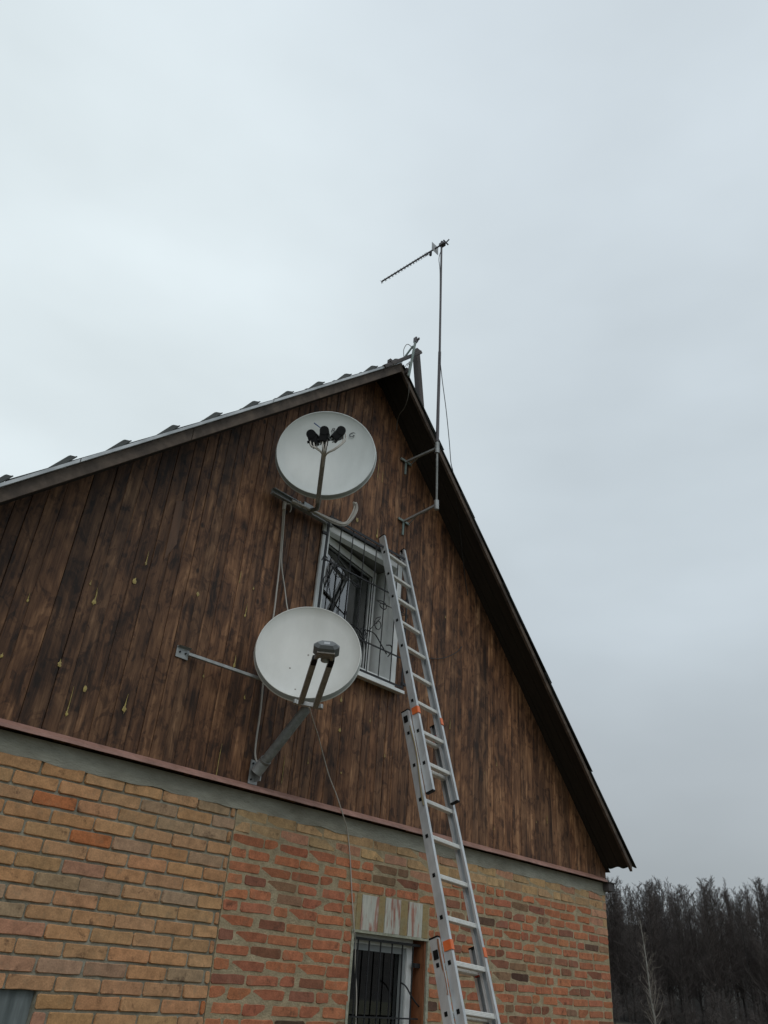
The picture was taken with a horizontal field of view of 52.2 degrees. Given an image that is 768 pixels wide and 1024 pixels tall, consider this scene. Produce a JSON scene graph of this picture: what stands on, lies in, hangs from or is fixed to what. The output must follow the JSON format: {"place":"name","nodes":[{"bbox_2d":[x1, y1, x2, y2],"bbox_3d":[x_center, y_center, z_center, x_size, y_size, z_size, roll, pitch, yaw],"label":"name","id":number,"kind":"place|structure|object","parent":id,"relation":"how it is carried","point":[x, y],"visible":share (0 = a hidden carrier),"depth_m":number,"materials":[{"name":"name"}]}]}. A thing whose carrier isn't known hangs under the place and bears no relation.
{"place":"outdoors","nodes":[
{"label":"outdoors","id":0,"kind":"place"},
{"bbox_2d":[0,0,767,942],"label":"sky","id":1,"kind":"structure","parent":0,"point":[206,206],"materials":[{"name":"grey"}]},
{"bbox_2d":[613,926,767,1023],"bbox_3d":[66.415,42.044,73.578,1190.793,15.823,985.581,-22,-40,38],"label":"hill","id":2,"kind":"structure","parent":0,"point":[626,1021],"depth_m":68.05,"materials":[{"name":"brown plant"}]},
{"bbox_2d":[605,878,627,1001],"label":"tree","id":3,"kind":"object","parent":2,"relation":"on","point":[609,921],"visible":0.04,"depth_m":73.84,"materials":[{"name":"brown plant"}]},
{"bbox_2d":[605,877,631,1017],"bbox_3d":[18.779,35.918,65.014,4.491,10.666,5.598,-15,-36,29],"label":"tree","id":4,"kind":"object","parent":2,"relation":"on","point":[611,926],"visible":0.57,"depth_m":64.41,"materials":[{"name":"brown plant"}]},
{"bbox_2d":[607,876,633,1000],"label":"tree","id":5,"kind":"object","parent":2,"relation":"on","point":[617,882],"visible":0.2,"depth_m":73.91,"materials":[{"name":"brown plant"}]},
{"bbox_2d":[613,888,629,993],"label":"tree","id":6,"kind":"object","parent":2,"relation":"on","point":[624,922],"visible":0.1,"depth_m":76.19,"materials":[{"name":"brown plant"}]},
{"bbox_2d":[608,890,641,1003],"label":"tree","id":7,"kind":"object","parent":2,"relation":"on","point":[617,900],"visible":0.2,"depth_m":69.46,"materials":[{"name":"brown plant"}]},
{"bbox_2d":[627,892,646,967],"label":"tree","id":8,"kind":"object","parent":2,"relation":"on","point":[638,914],"visible":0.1,"depth_m":78.64,"materials":[{"name":"brown plant"}]},
{"bbox_2d":[611,885,666,1021],"bbox_3d":[20.363,36.162,64.470,4.884,9.876,6.148,13,-32,-13],"label":"tree","id":9,"kind":"object","parent":2,"relation":"on","point":[631,967],"visible":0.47,"depth_m":63.82,"materials":[{"name":"brown plant"}]},
{"bbox_2d":[632,888,646,938],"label":"tree","id":10,"kind":"object","parent":2,"relation":"on","point":[639,905],"visible":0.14,"depth_m":78.58,"materials":[{"name":"brown plant"}]},
{"bbox_2d":[622,883,658,1009],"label":"tree","id":11,"kind":"object","parent":2,"relation":"on","point":[639,895],"visible":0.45,"depth_m":69.25,"materials":[{"name":"brown plant"}]},
{"bbox_2d":[627,878,667,991],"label":"tree","id":12,"kind":"object","parent":2,"relation":"on","point":[645,904],"visible":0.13,"depth_m":78.20,"materials":[{"name":"brown plant"}]},
{"bbox_2d":[623,884,676,1022],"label":"tree","id":13,"kind":"object","parent":2,"relation":"on","point":[653,936],"visible":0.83,"depth_m":62.20,"materials":[{"name":"brown plant"}]},
{"bbox_2d":[631,880,671,1006],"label":"tree","id":14,"kind":"object","parent":2,"relation":"on","point":[646,913],"visible":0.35,"depth_m":68.60,"materials":[{"name":"brown plant"}]},
{"bbox_2d":[635,883,670,1000],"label":"tree","id":15,"kind":"object","parent":2,"relation":"on","point":[644,919],"visible":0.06,"depth_m":72.48,"materials":[{"name":"brown plant"}]},
{"bbox_2d":[645,881,668,992],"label":"tree","id":16,"kind":"object","parent":2,"relation":"on","point":[654,904],"visible":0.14,"depth_m":77.33,"materials":[{"name":"brown plant"}]},
{"bbox_2d":[640,881,677,1023],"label":"tree","id":17,"kind":"object","parent":2,"relation":"on","point":[662,922],"visible":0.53,"depth_m":63.88,"materials":[{"name":"brown plant"}]},
{"bbox_2d":[637,875,689,1020],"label":"tree","id":18,"kind":"object","parent":2,"relation":"on","point":[668,954],"visible":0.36,"depth_m":65.01,"materials":[{"name":"brown plant"}]},
{"bbox_2d":[646,883,690,1009],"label":"tree","id":19,"kind":"object","parent":2,"relation":"on","point":[667,934],"visible":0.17,"depth_m":70.56,"materials":[{"name":"brown plant"}]},
{"bbox_2d":[664,882,678,1000],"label":"tree","id":20,"kind":"object","parent":2,"relation":"on","point":[666,891],"visible":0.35,"depth_m":74.54,"materials":[{"name":"brown plant"}]},
{"bbox_2d":[662,893,700,1012],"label":"tree","id":21,"kind":"object","parent":2,"relation":"on","point":[677,949],"visible":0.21,"depth_m":68.55,"materials":[{"name":"brown plant"}]},
{"bbox_2d":[671,892,691,979],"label":"tree","id":22,"kind":"object","parent":2,"relation":"on","point":[681,918],"visible":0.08,"depth_m":77.41,"materials":[{"name":"brown plant"}]},
{"bbox_2d":[678,889,691,1008],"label":"tree","id":23,"kind":"object","parent":2,"relation":"on","point":[682,921],"visible":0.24,"depth_m":70.60,"materials":[{"name":"plant"}]},
{"bbox_2d":[660,885,710,1023],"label":"tree","id":24,"kind":"object","parent":2,"relation":"on","point":[699,955],"visible":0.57,"depth_m":62.59,"materials":[{"name":"brown plant"}]},
{"bbox_2d":[655,890,717,1023],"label":"tree","id":25,"kind":"object","parent":2,"relation":"on","point":[678,934],"visible":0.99,"depth_m":60.69,"materials":[{"name":"brown plant"}]},
{"bbox_2d":[673,884,702,996],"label":"tree","id":26,"kind":"object","parent":2,"relation":"on","point":[687,919],"visible":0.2,"depth_m":75.95,"materials":[{"name":"brown plant"}]},
{"bbox_2d":[610,877,767,1023],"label":"wood","id":27,"kind":"object","parent":2,"relation":"on","point":[709,1020],"visible":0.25,"depth_m":55.72,"materials":[{"name":"brown"}]},
{"bbox_2d":[688,892,704,1015],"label":"tree","id":28,"kind":"object","parent":2,"relation":"on","point":[695,934],"visible":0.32,"depth_m":68.96,"materials":[{"name":"grey plant"}]},
{"bbox_2d":[683,890,723,1019],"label":"tree","id":29,"kind":"object","parent":2,"relation":"on","point":[701,937],"visible":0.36,"depth_m":66.98,"materials":[{"name":"brown plant"}]},
{"bbox_2d":[688,883,737,1023],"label":"tree","id":30,"kind":"object","parent":2,"relation":"on","point":[712,932],"visible":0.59,"depth_m":61.54,"materials":[{"name":"brown plant"}]},
{"bbox_2d":[691,877,736,1003],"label":"tree","id":31,"kind":"object","parent":2,"relation":"on","point":[700,880],"visible":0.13,"depth_m":73.85,"materials":[{"name":"brown plant"}]},
{"bbox_2d":[696,878,732,997],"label":"tree","id":32,"kind":"object","parent":2,"relation":"on","point":[713,913],"visible":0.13,"depth_m":76.96,"materials":[{"name":"brown plant"}]},
{"bbox_2d":[695,875,737,1018],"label":"tree","id":33,"kind":"object","parent":2,"relation":"on","point":[711,881],"visible":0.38,"depth_m":68.33,"materials":[{"name":"brown plant"}]},
{"bbox_2d":[718,887,736,1017],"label":"tree","id":34,"kind":"object","parent":2,"relation":"on","point":[729,950],"visible":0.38,"depth_m":67.47,"materials":[{"name":"plant"}]},
{"bbox_2d":[722,890,743,998],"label":"tree","id":35,"kind":"object","parent":2,"relation":"on","point":[730,925],"visible":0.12,"depth_m":75.80,"materials":[{"name":"brown plant"}]},
{"bbox_2d":[722,892,744,997],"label":"tree","id":36,"kind":"object","parent":2,"relation":"on","point":[730,913],"visible":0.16,"depth_m":76.48,"materials":[{"name":"brown plant"}]},
{"bbox_2d":[714,886,758,1015],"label":"tree","id":37,"kind":"object","parent":2,"relation":"on","point":[737,995],"visible":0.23,"depth_m":68.59,"materials":[{"name":"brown plant"}]},
{"bbox_2d":[716,891,759,1021],"bbox_3d":[27.462,35.493,62.485,4.656,9.804,3.770,15,-32,-17],"label":"tree","id":38,"kind":"object","parent":2,"relation":"on","point":[736,953],"visible":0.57,"depth_m":62.98,"materials":[{"name":"brown plant"}]},
{"bbox_2d":[731,900,761,1020],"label":"tree","id":39,"kind":"object","parent":2,"relation":"on","point":[747,945],"visible":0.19,"depth_m":66.13,"materials":[{"name":"brown plant"}]},
{"bbox_2d":[732,882,767,1011],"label":"tree","id":40,"kind":"object","parent":2,"relation":"on","point":[755,920],"visible":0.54,"depth_m":63.01,"materials":[{"name":"brown plant"}]},
{"bbox_2d":[733,887,767,1004],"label":"tree","id":41,"kind":"object","parent":2,"relation":"on","point":[750,925],"visible":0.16,"depth_m":74.13,"materials":[{"name":"brown plant"}]},
{"bbox_2d":[737,888,766,1011],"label":"tree","id":42,"kind":"object","parent":2,"relation":"on","point":[750,932],"visible":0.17,"depth_m":71.38,"materials":[{"name":"brown plant"}]},
{"bbox_2d":[740,883,767,988],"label":"tree","id":43,"kind":"object","parent":2,"relation":"on","point":[764,906],"visible":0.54,"depth_m":61.49,"materials":[{"name":"brown plant"}]},
{"bbox_2d":[746,877,767,995],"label":"tree","id":44,"kind":"object","parent":2,"relation":"on","point":[759,883],"visible":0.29,"depth_m":67.18,"materials":[{"name":"brown plant"}]},
{"bbox_2d":[756,879,767,949],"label":"tree","id":45,"kind":"object","parent":2,"relation":"on","point":[762,914],"visible":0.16,"depth_m":67.39,"materials":[{"name":"brown plant"}]},
{"label":"ground","id":46,"kind":"structure","parent":0,"visible":0},
{"bbox_2d":[0,359,636,1023],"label":"brick house","id":47,"kind":"structure","parent":46,"relation":"on","point":[162,861],"depth_m":5.49,"materials":[{"name":"ceramic"}]},
{"bbox_2d":[175,607,361,784],"bbox_3d":[-0.707,1.108,5.201,1.147,1.199,0.760,-7,-33,19],"label":"satellite dish","id":48,"kind":"object","parent":47,"relation":"attached to","point":[305,658],"visible":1,"depth_m":5.29,"materials":[{"name":"paint"}]},
{"bbox_2d":[309,707,356,1023],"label":"cable","id":49,"kind":"object","parent":48,"relation":"hanging from","point":[349,855],"visible":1,"depth_m":5.61,"materials":[{"name":"beige plastic"}]},
{"bbox_2d":[254,510,283,761],"bbox_3d":[-0.836,0.822,5.752,0.063,1.996,0.163,-14,-35,28],"label":"cable","id":50,"kind":"object","parent":47,"relation":"attached to","point":[256,760],"visible":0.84,"depth_m":5.86,"materials":[{"name":"beige plastic"}]},
{"bbox_2d":[281,508,287,609],"bbox_3d":[-0.718,0.450,5.987,0.227,1.067,0.172,7,-31,-4],"label":"cable","id":51,"kind":"object","parent":47,"relation":"attached to","point":[281,559],"visible":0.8,"depth_m":6.06,"materials":[{"name":"beige plastic"}]},
{"bbox_2d":[271,411,376,527],"bbox_3d":[-0.416,-0.413,6.162,0.906,0.906,0.934,-22,-40,38],"label":"satellite dish","id":52,"kind":"object","parent":47,"relation":"attached to","point":[348,468],"visible":0.96,"depth_m":6.15,"materials":[{"name":"paint"}]},
{"bbox_2d":[282,499,357,526],"bbox_3d":[-0.511,-0.050,6.486,0.062,0.424,0.776,-22,-40,38],"label":"mounting bracket","id":53,"kind":"object","parent":52,"relation":"attached to","point":[348,521],"visible":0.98,"depth_m":6.48,"materials":[{"name":"beige metal"}]},
{"bbox_2d":[310,433,346,467],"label":"feed cables","id":54,"kind":"object","parent":52,"relation":"attached to","point":[323,454],"visible":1,"depth_m":5.62,"materials":[{"name":"beige plastic"}]},
{"bbox_2d":[312,524,403,693],"bbox_3d":[-0.318,0.840,6.694,0.494,1.255,1.050,-22,-40,38],"label":"window","id":55,"kind":"structure","parent":47,"relation":"in","point":[334,532],"depth_m":6.85,"materials":[{"name":"white plastic"}]},
{"bbox_2d":[345,928,429,1023],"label":"window","id":56,"kind":"structure","parent":47,"relation":"in","point":[420,978],"depth_m":5.79,"materials":[{"name":"white plastic"}]},
{"bbox_2d":[396,384,408,429],"bbox_3d":[0.190,-1.037,7.700,0.031,0.309,0.393,12,-31,-11],"label":"cable","id":57,"kind":"object","parent":47,"relation":"attached to","point":[405,404],"visible":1,"depth_m":7.64,"materials":[{"name":"grey plastic"}]},
{"bbox_2d":[382,348,423,405],"bbox_3d":[0.255,-1.496,7.804,0.188,0.745,0.802,-10,-34,23],"label":"ridge post","id":58,"kind":"object","parent":47,"relation":"on","point":[417,372],"visible":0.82,"depth_m":8.00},
{"bbox_2d":[403,336,419,376],"bbox_3d":[0.265,-1.546,7.726,0.159,0.563,0.112,5,-31,-1],"label":"antenna","id":59,"kind":"object","parent":47,"relation":"attached to","point":[407,371],"visible":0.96,"depth_m":7.72,"materials":[{"name":"paint"}]},
{"bbox_2d":[398,246,441,534],"bbox_3d":[0.439,-1.406,8.112,0.171,3.616,0.427,30,-39,-36],"label":"antenna mast","id":60,"kind":"object","parent":47,"relation":"attached to","point":[435,506],"visible":1,"depth_m":7.62,"materials":[{"name":"metal"}]},
{"bbox_2d":[380,239,448,282],"bbox_3d":[0.354,-2.889,9.076,0.995,0.140,0.117,-22,-40,38],"label":"yagi antenna","id":61,"kind":"object","parent":60,"relation":"attached to","point":[443,243],"visible":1,"depth_m":8.94,"materials":[{"name":"paint"}]},
{"bbox_2d":[439,254,467,594],"bbox_3d":[0.763,-1.074,8.296,0.096,3.742,1.206,-9,-33,22],"label":"cable","id":62,"kind":"object","parent":60,"relation":"hanging from","point":[448,429],"visible":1,"depth_m":7.85,"materials":[{"name":"grey plastic"}]},
{"bbox_2d":[409,646,461,658],"bbox_3d":[0.488,1.264,7.174,0.015,0.326,0.748,-22,-40,37],"label":"cable","id":63,"kind":"object","parent":47,"relation":"attached to","point":[444,657],"visible":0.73,"depth_m":7.21,"materials":[{"name":"grey plastic"}]},
{"bbox_2d":[379,534,500,1023],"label":"extension ladder","id":64,"kind":"object","parent":46,"relation":"on","point":[477,968],"visible":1,"depth_m":5.37,"materials":[{"name":"metal"}]},
{"bbox_2d":[606,895,626,993],"bbox_3d":[18.566,35.614,64.178,4.309,10.234,5.371,4,-31,1],"label":"tree","id":65,"kind":"object","parent":46,"relation":"on","point":[613,954],"visible":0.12,"depth_m":63.83,"materials":[{"name":"brown plant"}]},
{"bbox_2d":[607,892,639,1020],"bbox_3d":[18.506,35.952,63.988,4.980,9.489,3.996,-9,-33,22],"label":"tree","id":66,"kind":"object","parent":46,"relation":"on","point":[621,963],"visible":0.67,"depth_m":63.40,"materials":[{"name":"brown plant"}]},
{"bbox_2d":[610,884,670,1023],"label":"tree","id":67,"kind":"object","parent":46,"relation":"on","point":[632,947],"visible":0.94,"depth_m":61.79,"materials":[{"name":"brown plant"}]},
{"bbox_2d":[637,919,664,1023],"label":"birch tree","id":68,"kind":"object","parent":46,"relation":"on","point":[653,1007],"visible":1,"depth_m":34.49,"materials":[{"name":"grey plant"}]},
{"bbox_2d":[656,884,716,1023],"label":"tree","id":69,"kind":"object","parent":46,"relation":"on","point":[684,940],"visible":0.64,"depth_m":61.87,"materials":[{"name":"brown plant"}]},
{"bbox_2d":[678,883,750,1021],"bbox_3d":[24.868,33.913,60.136,4.369,10.170,5.842,7,-31,-3],"label":"tree","id":70,"kind":"object","parent":46,"relation":"on","point":[713,970],"visible":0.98,"depth_m":60.17,"materials":[{"name":"brown plant"}]},
{"bbox_2d":[703,888,760,1019],"bbox_3d":[26.727,34.698,61.060,4.258,9.912,5.694,9,-31,-7],"label":"tree","id":71,"kind":"object","parent":46,"relation":"on","point":[722,936],"visible":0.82,"depth_m":60.93,"materials":[{"name":"brown plant"}]},
{"bbox_2d":[717,890,767,1023],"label":"tree","id":72,"kind":"object","parent":46,"relation":"on","point":[742,930],"visible":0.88,"depth_m":60.24,"materials":[{"name":"brown plant"}]},
{"bbox_2d":[738,877,767,1004],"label":"tree","id":73,"kind":"object","parent":46,"relation":"on","point":[762,953],"visible":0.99,"depth_m":59.11,"materials":[{"name":"brown plant"}]},
{"bbox_2d":[750,888,767,998],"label":"tree","id":74,"kind":"object","parent":46,"relation":"on","point":[761,964],"visible":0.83,"depth_m":57.85,"materials":[{"name":"brown plant"}]}
]}

